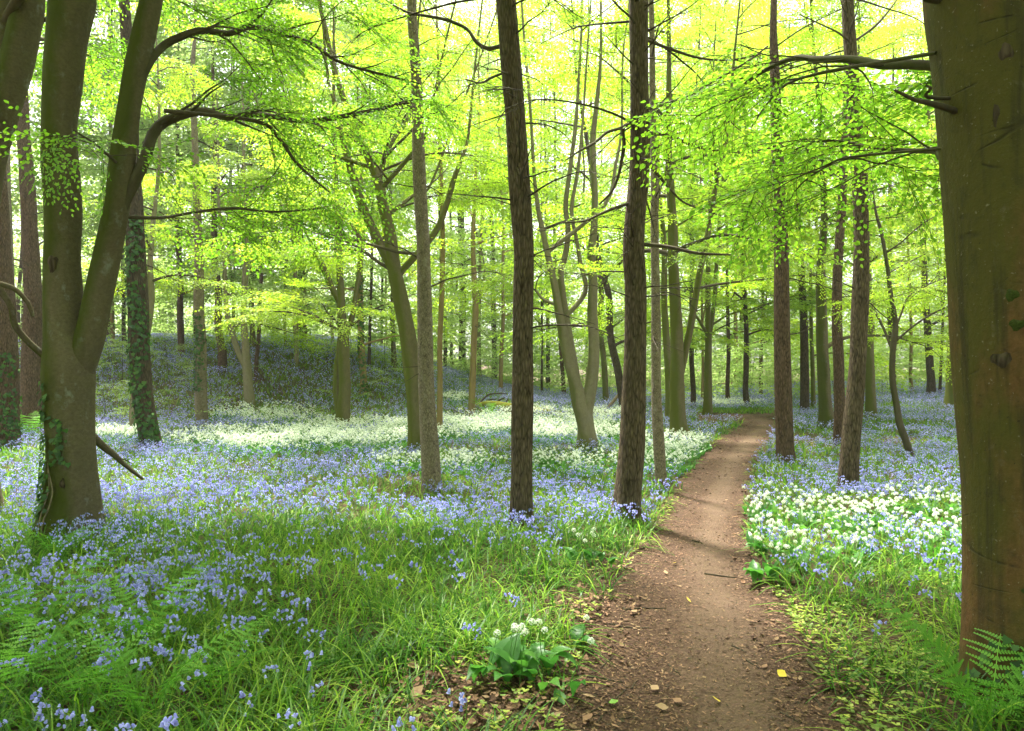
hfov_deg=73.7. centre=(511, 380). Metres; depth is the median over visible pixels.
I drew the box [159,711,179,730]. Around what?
bluebell
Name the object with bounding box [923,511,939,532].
wild garlic
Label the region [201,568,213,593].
bluebell
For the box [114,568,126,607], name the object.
bluebell
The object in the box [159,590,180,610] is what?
bluebell
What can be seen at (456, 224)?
sky
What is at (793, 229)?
distant tree
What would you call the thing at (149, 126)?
distant tree
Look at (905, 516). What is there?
wild garlic
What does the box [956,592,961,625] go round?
bluebell
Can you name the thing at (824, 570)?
bluebell
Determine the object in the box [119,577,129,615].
bluebell
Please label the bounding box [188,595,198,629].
bluebell
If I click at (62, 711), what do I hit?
bluebell
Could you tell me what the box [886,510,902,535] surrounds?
wild garlic
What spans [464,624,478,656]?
bluebell
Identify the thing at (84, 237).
woodland tree
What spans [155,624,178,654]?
bluebell
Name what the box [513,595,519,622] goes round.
bluebell
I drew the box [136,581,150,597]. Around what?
bluebell
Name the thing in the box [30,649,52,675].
bluebell
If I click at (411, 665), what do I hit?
fallen leaf
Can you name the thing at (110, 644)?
bluebell
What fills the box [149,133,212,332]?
woodland tree
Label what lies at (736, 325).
distant tree
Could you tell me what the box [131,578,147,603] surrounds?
bluebell
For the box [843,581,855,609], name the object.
bluebell
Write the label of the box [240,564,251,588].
bluebell
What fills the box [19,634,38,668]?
bluebell
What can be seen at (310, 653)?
bluebell
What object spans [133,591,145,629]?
bluebell
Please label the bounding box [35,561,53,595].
bluebell
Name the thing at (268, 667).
bluebell
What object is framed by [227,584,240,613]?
bluebell
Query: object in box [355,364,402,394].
beech seedling
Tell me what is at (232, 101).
distant tree
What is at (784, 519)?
wild garlic
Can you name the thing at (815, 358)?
young beech
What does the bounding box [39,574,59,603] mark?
bluebell
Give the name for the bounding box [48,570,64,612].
bluebell
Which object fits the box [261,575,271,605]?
bluebell
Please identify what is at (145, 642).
bluebell
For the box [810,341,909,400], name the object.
young beech
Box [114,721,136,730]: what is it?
bluebell
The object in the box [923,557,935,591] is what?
bluebell
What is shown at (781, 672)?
fallen leaf
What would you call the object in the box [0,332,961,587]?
bluebells
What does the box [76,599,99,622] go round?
bluebell
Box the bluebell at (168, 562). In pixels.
[160,561,173,590]
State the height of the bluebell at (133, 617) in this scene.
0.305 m
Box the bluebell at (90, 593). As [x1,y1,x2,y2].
[86,590,101,618]
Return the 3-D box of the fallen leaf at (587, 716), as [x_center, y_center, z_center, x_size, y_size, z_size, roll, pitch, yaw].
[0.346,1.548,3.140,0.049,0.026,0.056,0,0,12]
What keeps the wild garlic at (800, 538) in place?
on the ground at (278, 388)
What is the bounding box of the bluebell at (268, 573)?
[264,572,270,610]
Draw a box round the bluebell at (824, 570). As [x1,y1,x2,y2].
[818,562,827,596]
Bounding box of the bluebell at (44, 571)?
[31,568,52,616]
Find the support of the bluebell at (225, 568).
on the ground at (278, 388)
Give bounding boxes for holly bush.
[458,365,485,387]
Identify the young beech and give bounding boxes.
[14,263,127,367]
[22,279,162,349]
[108,280,194,342]
[156,271,249,345]
[183,286,281,345]
[228,270,320,337]
[270,259,374,344]
[304,294,399,361]
[327,284,443,365]
[357,285,468,369]
[388,290,497,369]
[442,311,511,380]
[483,344,553,388]
[507,341,581,386]
[533,325,623,394]
[548,310,664,393]
[601,316,697,397]
[646,340,731,400]
[661,319,768,396]
[704,343,799,397]
[723,327,832,399]
[752,329,848,395]
[792,329,891,402]
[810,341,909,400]
[845,337,938,391]
[875,319,947,387]
[900,345,945,388]
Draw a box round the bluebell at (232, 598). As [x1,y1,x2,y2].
[212,587,236,622]
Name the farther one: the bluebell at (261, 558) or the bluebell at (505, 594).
the bluebell at (261, 558)
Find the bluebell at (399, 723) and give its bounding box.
[391,716,416,730]
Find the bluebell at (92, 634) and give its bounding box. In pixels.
[81,628,96,661]
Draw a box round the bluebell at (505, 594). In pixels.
[504,592,518,618]
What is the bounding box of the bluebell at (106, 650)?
[87,648,115,721]
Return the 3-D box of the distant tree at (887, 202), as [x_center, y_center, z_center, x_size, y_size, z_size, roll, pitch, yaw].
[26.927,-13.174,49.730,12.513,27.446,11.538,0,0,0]
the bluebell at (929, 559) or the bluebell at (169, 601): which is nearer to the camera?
the bluebell at (169, 601)
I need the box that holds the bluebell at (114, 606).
[109,604,122,638]
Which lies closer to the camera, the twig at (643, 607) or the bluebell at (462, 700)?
the bluebell at (462, 700)
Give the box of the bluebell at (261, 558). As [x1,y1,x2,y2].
[252,556,265,594]
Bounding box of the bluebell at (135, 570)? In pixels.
[126,565,139,578]
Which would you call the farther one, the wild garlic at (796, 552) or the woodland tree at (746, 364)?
the woodland tree at (746, 364)
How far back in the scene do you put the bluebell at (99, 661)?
3.16 m
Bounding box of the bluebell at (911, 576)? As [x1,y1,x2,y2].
[908,575,918,610]
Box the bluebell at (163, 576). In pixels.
[153,573,168,608]
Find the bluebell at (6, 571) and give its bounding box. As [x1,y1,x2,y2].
[0,568,10,582]
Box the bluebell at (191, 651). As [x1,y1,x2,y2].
[181,640,210,698]
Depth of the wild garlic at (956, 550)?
6.01 m
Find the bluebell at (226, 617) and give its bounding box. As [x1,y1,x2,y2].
[216,614,233,655]
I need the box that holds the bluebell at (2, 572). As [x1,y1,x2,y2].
[0,569,15,600]
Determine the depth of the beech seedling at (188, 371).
25.53 m
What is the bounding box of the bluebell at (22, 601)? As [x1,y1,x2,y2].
[2,598,24,648]
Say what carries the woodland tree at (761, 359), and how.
on the ground at (278, 388)
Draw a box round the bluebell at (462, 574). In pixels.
[451,571,465,598]
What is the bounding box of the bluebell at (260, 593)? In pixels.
[256,588,271,626]
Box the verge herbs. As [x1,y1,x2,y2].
[266,428,971,730]
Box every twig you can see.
[561,700,579,717]
[575,674,622,682]
[590,688,626,712]
[592,709,609,727]
[609,623,648,628]
[624,607,665,610]
[704,573,736,577]
[780,711,798,722]
[804,679,821,710]
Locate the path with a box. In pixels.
[543,414,844,730]
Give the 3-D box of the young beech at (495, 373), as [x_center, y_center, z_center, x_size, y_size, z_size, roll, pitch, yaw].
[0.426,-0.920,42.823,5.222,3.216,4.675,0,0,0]
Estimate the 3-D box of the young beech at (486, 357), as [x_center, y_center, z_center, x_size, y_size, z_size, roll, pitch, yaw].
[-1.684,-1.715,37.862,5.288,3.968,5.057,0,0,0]
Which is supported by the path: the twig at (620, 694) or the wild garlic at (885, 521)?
the twig at (620, 694)
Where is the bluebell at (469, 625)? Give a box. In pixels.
[461,622,488,657]
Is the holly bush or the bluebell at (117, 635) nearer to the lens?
the bluebell at (117, 635)
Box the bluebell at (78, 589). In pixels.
[67,582,87,610]
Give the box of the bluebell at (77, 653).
[64,639,85,680]
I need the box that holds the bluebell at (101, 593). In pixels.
[90,584,107,624]
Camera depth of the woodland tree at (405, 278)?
32.01 m
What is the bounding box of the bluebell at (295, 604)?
[288,598,298,648]
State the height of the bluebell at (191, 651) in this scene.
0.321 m
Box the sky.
[10,0,946,368]
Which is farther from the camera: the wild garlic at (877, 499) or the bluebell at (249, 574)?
the wild garlic at (877, 499)
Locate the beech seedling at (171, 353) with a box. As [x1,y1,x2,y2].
[150,338,193,376]
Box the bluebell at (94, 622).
[82,615,100,650]
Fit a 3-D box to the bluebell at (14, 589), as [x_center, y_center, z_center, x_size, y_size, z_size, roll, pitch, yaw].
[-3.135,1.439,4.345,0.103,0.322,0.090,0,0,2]
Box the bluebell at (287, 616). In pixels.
[281,615,294,644]
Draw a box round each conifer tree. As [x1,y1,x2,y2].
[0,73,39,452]
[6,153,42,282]
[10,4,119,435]
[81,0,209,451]
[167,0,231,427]
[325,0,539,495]
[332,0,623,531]
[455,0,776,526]
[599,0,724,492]
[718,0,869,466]
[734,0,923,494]
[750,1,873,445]
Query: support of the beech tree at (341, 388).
on the ground at (278, 388)
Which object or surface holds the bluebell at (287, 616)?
on the ground at (278, 388)
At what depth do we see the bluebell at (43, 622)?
3.62 m
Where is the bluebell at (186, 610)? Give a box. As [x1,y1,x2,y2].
[175,598,196,631]
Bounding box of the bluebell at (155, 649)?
[138,643,163,714]
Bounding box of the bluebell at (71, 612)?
[59,608,74,654]
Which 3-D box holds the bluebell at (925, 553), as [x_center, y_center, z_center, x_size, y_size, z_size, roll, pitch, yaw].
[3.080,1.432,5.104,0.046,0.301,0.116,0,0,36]
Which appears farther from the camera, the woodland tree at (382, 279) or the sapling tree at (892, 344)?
the woodland tree at (382, 279)
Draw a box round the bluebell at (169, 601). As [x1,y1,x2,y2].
[160,594,184,630]
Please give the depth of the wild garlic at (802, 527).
7.06 m
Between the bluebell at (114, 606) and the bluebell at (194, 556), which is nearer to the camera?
the bluebell at (114, 606)
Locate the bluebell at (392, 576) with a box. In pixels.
[388,574,403,607]
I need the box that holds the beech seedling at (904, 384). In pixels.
[875,364,911,393]
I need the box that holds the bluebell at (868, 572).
[855,570,873,606]
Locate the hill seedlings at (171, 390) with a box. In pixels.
[96,331,510,426]
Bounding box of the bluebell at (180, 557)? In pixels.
[177,555,187,592]
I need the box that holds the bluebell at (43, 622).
[37,619,58,668]
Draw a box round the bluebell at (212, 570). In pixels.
[198,567,219,608]
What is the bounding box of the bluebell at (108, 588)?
[97,586,110,599]
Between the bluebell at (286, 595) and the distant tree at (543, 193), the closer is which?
the bluebell at (286, 595)
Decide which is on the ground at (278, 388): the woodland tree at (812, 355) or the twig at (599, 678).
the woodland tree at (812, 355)
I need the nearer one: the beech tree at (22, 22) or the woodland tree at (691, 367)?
the beech tree at (22, 22)
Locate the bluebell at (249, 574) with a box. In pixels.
[234,573,253,603]
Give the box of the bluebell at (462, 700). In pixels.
[446,688,466,730]
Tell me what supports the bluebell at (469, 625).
on the ground at (278, 388)
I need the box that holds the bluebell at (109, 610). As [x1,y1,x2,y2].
[107,604,122,645]
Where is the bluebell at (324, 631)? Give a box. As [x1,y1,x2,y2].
[319,630,325,643]
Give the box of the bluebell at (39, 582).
[28,578,46,608]
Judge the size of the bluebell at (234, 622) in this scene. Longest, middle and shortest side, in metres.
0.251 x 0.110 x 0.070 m
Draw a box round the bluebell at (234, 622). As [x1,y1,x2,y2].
[222,619,241,648]
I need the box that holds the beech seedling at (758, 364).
[736,353,773,391]
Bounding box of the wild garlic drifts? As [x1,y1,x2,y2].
[96,389,960,524]
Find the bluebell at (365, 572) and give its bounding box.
[358,568,367,602]
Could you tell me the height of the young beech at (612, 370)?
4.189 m
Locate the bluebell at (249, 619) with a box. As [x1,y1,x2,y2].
[236,615,255,667]
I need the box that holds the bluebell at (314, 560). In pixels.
[305,558,318,586]
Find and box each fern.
[0,542,154,643]
[0,595,132,714]
[0,611,181,713]
[1,517,112,561]
[20,410,43,440]
[60,620,260,728]
[69,558,230,651]
[156,610,285,697]
[473,399,508,415]
[852,587,1023,730]
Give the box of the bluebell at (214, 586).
[210,583,223,609]
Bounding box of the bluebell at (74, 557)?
[64,555,81,597]
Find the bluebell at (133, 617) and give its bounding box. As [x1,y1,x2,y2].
[120,613,140,661]
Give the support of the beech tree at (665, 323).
on the ground at (278, 388)
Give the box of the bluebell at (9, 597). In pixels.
[4,587,17,632]
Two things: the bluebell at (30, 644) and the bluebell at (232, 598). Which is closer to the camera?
the bluebell at (30, 644)
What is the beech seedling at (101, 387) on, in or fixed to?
on the ground at (278, 388)
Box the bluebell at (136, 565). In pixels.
[127,563,146,603]
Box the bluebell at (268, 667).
[258,664,278,683]
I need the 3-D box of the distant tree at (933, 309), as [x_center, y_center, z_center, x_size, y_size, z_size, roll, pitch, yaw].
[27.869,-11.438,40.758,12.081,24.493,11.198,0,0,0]
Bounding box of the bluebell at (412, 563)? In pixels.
[409,561,424,589]
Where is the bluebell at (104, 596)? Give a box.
[97,594,112,631]
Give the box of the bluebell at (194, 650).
[180,644,199,695]
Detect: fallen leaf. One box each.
[408,663,419,667]
[410,685,423,695]
[553,688,565,704]
[583,713,592,720]
[650,685,658,689]
[656,703,668,709]
[673,698,681,701]
[777,669,786,676]
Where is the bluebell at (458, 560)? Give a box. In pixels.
[451,557,462,593]
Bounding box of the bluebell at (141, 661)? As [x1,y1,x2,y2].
[130,654,149,690]
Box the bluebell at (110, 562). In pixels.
[98,554,115,584]
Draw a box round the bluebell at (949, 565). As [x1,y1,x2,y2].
[944,562,954,597]
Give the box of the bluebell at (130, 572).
[125,571,142,597]
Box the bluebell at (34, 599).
[25,596,43,627]
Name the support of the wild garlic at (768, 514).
on the ground at (278, 388)
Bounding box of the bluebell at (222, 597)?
[213,590,227,637]
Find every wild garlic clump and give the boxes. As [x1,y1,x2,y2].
[466,618,593,696]
[564,527,620,568]
[569,614,597,649]
[743,537,798,583]
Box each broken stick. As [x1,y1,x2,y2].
[370,645,407,673]
[806,658,819,672]
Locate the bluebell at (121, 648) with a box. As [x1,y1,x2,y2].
[102,646,123,701]
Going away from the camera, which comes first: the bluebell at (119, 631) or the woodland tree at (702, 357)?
the bluebell at (119, 631)
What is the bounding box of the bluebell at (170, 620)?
[158,613,179,673]
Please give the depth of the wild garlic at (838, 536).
5.81 m
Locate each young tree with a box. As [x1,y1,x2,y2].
[356,0,543,431]
[405,38,560,416]
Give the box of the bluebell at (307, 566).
[301,563,313,593]
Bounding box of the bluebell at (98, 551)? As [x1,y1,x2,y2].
[97,549,110,574]
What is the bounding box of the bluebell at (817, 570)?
[813,569,827,608]
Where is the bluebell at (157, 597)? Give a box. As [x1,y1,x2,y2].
[155,594,175,625]
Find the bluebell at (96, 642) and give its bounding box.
[94,632,103,668]
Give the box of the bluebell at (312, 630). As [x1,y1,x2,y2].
[304,628,317,651]
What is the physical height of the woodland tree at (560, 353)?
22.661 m
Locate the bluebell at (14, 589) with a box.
[8,581,31,632]
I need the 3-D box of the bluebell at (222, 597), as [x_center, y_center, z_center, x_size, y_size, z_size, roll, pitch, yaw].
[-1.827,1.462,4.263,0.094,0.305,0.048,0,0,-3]
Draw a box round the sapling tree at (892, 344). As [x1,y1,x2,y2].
[818,126,947,457]
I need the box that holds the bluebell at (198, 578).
[187,574,207,608]
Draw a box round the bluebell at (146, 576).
[140,570,150,602]
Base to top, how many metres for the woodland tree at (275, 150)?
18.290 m
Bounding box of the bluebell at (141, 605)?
[137,599,148,616]
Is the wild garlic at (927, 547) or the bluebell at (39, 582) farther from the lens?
the wild garlic at (927, 547)
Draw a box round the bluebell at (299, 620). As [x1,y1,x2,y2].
[293,617,307,669]
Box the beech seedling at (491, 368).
[466,360,511,384]
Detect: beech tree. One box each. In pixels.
[0,0,270,516]
[0,0,474,543]
[81,34,262,432]
[123,46,355,408]
[130,0,466,427]
[188,0,629,455]
[406,0,701,451]
[522,0,890,442]
[568,0,766,421]
[596,0,852,414]
[618,0,1023,722]
[679,0,951,431]
[683,21,945,414]
[730,0,945,419]
[825,73,947,398]
[851,20,953,411]
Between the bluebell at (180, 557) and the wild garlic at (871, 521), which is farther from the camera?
the wild garlic at (871, 521)
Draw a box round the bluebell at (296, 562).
[284,556,307,589]
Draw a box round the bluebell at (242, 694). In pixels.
[239,691,256,730]
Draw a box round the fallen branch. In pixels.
[475,393,573,418]
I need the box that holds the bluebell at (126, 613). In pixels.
[116,607,139,651]
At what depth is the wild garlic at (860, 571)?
5.31 m
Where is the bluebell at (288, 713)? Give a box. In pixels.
[277,708,300,730]
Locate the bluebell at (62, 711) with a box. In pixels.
[55,708,68,730]
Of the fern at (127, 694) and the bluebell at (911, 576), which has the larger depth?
the bluebell at (911, 576)
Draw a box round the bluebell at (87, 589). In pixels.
[86,584,106,619]
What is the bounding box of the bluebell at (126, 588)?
[119,582,131,603]
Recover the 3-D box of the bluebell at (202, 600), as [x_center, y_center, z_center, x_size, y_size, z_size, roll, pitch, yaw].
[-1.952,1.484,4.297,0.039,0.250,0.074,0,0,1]
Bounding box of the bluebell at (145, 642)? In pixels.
[138,637,151,661]
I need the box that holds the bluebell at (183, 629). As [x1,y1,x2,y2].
[170,625,194,654]
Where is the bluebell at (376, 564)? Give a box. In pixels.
[366,562,382,584]
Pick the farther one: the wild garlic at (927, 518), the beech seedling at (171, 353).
the beech seedling at (171, 353)
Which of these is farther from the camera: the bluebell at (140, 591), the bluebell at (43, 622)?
the bluebell at (140, 591)
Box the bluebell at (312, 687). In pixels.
[309,681,323,706]
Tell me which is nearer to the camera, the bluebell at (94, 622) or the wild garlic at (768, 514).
the bluebell at (94, 622)
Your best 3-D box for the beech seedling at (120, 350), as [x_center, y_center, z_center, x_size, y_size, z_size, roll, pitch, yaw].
[-15.224,-0.814,26.539,2.737,2.006,3.154,0,0,0]
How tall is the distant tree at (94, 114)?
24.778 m
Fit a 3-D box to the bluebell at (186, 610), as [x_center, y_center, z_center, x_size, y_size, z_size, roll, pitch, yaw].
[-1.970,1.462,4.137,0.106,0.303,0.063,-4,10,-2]
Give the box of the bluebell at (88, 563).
[72,561,93,587]
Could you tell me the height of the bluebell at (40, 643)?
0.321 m
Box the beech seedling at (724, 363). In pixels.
[712,354,752,388]
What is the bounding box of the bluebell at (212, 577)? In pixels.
[208,575,219,614]
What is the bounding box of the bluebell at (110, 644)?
[104,638,117,676]
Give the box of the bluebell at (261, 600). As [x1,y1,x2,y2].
[253,599,267,635]
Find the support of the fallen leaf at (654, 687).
on the path
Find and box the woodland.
[10,0,947,385]
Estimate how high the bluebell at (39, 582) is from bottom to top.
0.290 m
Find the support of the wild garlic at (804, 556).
on the ground at (278, 388)
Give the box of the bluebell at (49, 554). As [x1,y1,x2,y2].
[39,553,56,585]
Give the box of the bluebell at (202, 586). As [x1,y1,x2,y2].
[196,583,210,594]
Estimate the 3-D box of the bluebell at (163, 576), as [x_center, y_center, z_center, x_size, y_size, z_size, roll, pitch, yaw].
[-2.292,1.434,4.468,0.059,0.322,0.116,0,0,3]
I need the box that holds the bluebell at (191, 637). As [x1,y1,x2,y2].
[182,633,199,658]
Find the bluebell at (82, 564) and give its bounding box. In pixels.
[78,556,86,596]
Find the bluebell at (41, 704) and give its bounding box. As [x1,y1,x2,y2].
[30,687,50,729]
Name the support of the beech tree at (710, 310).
on the ground at (278, 388)
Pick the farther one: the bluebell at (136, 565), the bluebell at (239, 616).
the bluebell at (136, 565)
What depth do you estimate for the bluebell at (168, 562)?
4.88 m
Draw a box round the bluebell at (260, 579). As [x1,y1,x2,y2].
[256,572,265,606]
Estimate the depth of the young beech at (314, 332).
33.90 m
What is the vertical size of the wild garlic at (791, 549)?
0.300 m
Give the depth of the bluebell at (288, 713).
2.77 m
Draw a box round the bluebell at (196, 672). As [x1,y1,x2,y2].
[179,669,206,728]
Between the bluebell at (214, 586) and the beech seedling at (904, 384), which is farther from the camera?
the beech seedling at (904, 384)
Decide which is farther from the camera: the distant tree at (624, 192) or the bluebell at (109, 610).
the distant tree at (624, 192)
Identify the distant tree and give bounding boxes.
[10,0,119,313]
[10,0,190,304]
[10,1,124,344]
[10,2,220,342]
[11,0,145,346]
[11,170,42,286]
[12,2,235,287]
[30,0,240,308]
[78,0,288,341]
[79,1,318,344]
[103,0,368,343]
[139,0,340,346]
[145,0,414,346]
[168,0,425,330]
[216,0,469,247]
[218,0,446,342]
[311,0,498,343]
[341,0,539,366]
[391,33,512,364]
[401,31,510,364]
[441,20,567,375]
[457,87,588,329]
[481,36,608,378]
[532,0,650,372]
[552,61,686,376]
[575,0,770,345]
[581,83,703,353]
[646,0,805,356]
[646,0,835,391]
[647,0,830,382]
[655,17,805,382]
[704,27,849,365]
[753,43,915,314]
[770,52,893,378]
[790,0,947,358]
[875,100,947,346]
[886,42,946,292]
[895,32,946,325]
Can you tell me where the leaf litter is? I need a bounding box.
[3,412,1020,730]
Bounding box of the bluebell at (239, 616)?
[228,615,246,639]
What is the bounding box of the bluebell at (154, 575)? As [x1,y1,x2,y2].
[148,573,158,603]
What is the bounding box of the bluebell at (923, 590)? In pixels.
[918,588,934,618]
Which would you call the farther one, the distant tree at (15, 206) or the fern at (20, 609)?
the distant tree at (15, 206)
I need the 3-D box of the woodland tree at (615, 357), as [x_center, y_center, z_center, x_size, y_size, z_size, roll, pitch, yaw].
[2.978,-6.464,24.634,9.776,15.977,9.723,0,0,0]
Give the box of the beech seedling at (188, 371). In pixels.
[173,362,208,379]
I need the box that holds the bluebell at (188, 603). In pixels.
[181,600,203,632]
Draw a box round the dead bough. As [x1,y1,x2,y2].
[605,394,617,409]
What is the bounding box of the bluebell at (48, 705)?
[37,700,65,724]
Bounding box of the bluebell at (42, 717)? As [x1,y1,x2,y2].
[34,713,50,730]
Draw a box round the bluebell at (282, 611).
[270,607,288,644]
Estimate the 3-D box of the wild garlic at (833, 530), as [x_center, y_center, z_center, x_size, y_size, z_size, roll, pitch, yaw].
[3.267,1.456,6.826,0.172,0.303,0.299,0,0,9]
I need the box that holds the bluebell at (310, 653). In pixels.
[297,648,322,718]
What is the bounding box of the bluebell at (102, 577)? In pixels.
[94,574,107,596]
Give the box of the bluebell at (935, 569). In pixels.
[929,566,946,597]
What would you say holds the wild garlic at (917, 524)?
on the ground at (278, 388)
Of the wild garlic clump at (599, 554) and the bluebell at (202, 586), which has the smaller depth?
the bluebell at (202, 586)
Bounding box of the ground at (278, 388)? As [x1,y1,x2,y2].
[0,340,1023,730]
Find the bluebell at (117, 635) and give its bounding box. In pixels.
[104,632,131,648]
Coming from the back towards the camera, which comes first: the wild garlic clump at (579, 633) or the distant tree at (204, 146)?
the distant tree at (204, 146)
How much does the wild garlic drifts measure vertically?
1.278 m
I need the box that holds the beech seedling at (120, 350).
[97,335,157,380]
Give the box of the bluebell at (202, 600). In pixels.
[197,597,205,614]
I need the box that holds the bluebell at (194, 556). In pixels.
[189,553,202,582]
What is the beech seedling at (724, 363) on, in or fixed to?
on the ground at (278, 388)
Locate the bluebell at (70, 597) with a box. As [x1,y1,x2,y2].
[62,592,76,621]
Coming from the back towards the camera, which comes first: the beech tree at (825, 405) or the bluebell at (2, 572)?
the beech tree at (825, 405)
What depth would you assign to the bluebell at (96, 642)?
3.61 m
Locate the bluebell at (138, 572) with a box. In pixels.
[125,567,144,598]
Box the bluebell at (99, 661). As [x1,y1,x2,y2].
[96,657,111,710]
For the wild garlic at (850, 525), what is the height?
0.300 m
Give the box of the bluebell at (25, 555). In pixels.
[18,553,30,563]
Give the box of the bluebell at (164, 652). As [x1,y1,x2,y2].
[159,646,173,683]
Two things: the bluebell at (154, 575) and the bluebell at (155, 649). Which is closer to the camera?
the bluebell at (155, 649)
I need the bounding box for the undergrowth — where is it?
[13,187,948,394]
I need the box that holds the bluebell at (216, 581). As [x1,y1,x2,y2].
[212,580,222,621]
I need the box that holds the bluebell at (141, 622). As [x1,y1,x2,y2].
[131,616,150,664]
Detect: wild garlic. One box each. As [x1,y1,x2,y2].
[744,517,762,551]
[745,513,775,537]
[746,518,758,551]
[750,529,770,555]
[751,501,765,531]
[752,515,775,553]
[754,536,789,571]
[755,498,771,525]
[758,535,780,562]
[761,528,785,556]
[764,500,789,522]
[770,521,782,553]
[774,519,792,553]
[775,496,794,520]
[777,507,787,534]
[777,530,805,561]
[785,533,806,568]
[786,530,801,565]
[789,537,809,570]
[791,499,811,526]
[791,524,805,548]
[794,495,809,527]
[797,542,812,572]
[799,497,814,524]
[799,503,824,531]
[800,507,814,534]
[810,506,821,526]
[811,547,836,574]
[813,528,843,563]
[813,534,831,554]
[815,523,842,563]
[817,519,849,546]
[828,505,857,535]
[829,493,842,521]
[829,513,841,531]
[832,501,851,529]
[832,508,848,540]
[834,530,871,564]
[834,533,856,568]
[838,535,866,569]
[840,523,853,552]
[843,496,849,519]
[843,509,866,534]
[844,507,858,528]
[845,501,872,525]
[847,527,882,566]
[850,521,874,554]
[852,505,874,530]
[852,557,871,581]
[853,520,884,560]
[854,502,868,521]
[854,531,880,568]
[858,509,885,536]
[864,497,880,528]
[866,500,876,532]
[870,500,881,521]
[871,496,898,518]
[874,507,893,535]
[878,523,893,550]
[885,524,908,550]
[885,531,909,559]
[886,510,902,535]
[892,507,904,528]
[901,509,911,529]
[901,515,916,545]
[907,539,921,564]
[911,519,937,548]
[914,511,927,537]
[917,501,928,518]
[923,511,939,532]
[923,521,942,554]
[923,521,943,542]
[924,503,934,524]
[924,532,940,566]
[927,509,953,528]
[927,524,952,552]
[938,518,961,542]
[943,496,961,527]
[948,516,960,537]
[952,526,960,555]
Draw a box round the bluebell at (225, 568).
[217,566,227,606]
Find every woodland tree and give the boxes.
[30,3,214,346]
[37,0,197,342]
[80,0,277,359]
[82,0,312,374]
[139,0,341,351]
[145,110,192,334]
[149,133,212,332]
[150,0,346,380]
[181,0,369,344]
[193,0,404,368]
[249,1,486,398]
[264,0,460,372]
[306,0,467,372]
[339,14,458,345]
[401,3,549,378]
[416,49,506,364]
[420,0,599,394]
[445,37,552,381]
[464,0,734,412]
[476,11,623,385]
[479,0,624,395]
[480,0,693,404]
[483,1,662,393]
[583,0,793,401]
[613,0,799,408]
[646,0,835,403]
[655,0,850,408]
[678,0,918,410]
[686,0,851,393]
[812,0,947,390]
[830,0,948,393]
[861,0,946,396]
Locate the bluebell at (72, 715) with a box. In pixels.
[68,706,93,730]
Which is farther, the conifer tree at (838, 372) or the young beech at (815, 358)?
the young beech at (815, 358)
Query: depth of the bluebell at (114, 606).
3.93 m
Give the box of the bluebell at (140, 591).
[136,586,145,608]
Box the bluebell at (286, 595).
[281,590,295,626]
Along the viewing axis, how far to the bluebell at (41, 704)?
2.80 m
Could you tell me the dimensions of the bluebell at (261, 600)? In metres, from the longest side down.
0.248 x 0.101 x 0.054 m
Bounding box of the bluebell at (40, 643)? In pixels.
[29,638,58,679]
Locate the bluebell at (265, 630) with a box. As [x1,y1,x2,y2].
[257,629,268,660]
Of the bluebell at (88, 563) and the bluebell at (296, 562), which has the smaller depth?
the bluebell at (88, 563)
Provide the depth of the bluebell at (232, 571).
4.95 m
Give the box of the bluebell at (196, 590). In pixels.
[186,587,203,643]
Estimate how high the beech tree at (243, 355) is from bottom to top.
12.622 m
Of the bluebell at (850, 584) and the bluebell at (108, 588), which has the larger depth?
the bluebell at (850, 584)
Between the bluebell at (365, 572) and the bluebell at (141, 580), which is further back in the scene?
the bluebell at (365, 572)
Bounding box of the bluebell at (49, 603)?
[42,595,56,632]
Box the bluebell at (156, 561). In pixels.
[146,558,163,601]
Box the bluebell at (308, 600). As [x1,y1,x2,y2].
[298,596,311,636]
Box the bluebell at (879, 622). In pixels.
[871,619,886,670]
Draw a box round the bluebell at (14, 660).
[9,656,31,701]
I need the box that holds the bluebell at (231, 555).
[228,553,238,591]
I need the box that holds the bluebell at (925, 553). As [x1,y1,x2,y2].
[921,552,927,587]
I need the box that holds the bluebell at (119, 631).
[114,626,127,654]
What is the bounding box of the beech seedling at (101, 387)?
[95,373,129,417]
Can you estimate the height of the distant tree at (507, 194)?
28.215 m
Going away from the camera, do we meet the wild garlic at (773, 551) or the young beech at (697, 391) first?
the wild garlic at (773, 551)
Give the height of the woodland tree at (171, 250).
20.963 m
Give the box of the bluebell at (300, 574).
[290,569,304,586]
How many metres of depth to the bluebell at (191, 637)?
3.61 m
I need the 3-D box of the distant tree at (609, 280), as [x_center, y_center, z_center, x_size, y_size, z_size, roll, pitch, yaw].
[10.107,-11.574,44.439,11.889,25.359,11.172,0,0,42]
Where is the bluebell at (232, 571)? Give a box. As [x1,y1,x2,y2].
[230,568,236,587]
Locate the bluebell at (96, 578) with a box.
[92,573,100,595]
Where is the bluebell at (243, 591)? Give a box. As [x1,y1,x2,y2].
[233,587,246,624]
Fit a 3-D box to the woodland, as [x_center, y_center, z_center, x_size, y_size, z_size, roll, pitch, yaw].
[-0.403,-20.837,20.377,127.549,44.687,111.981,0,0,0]

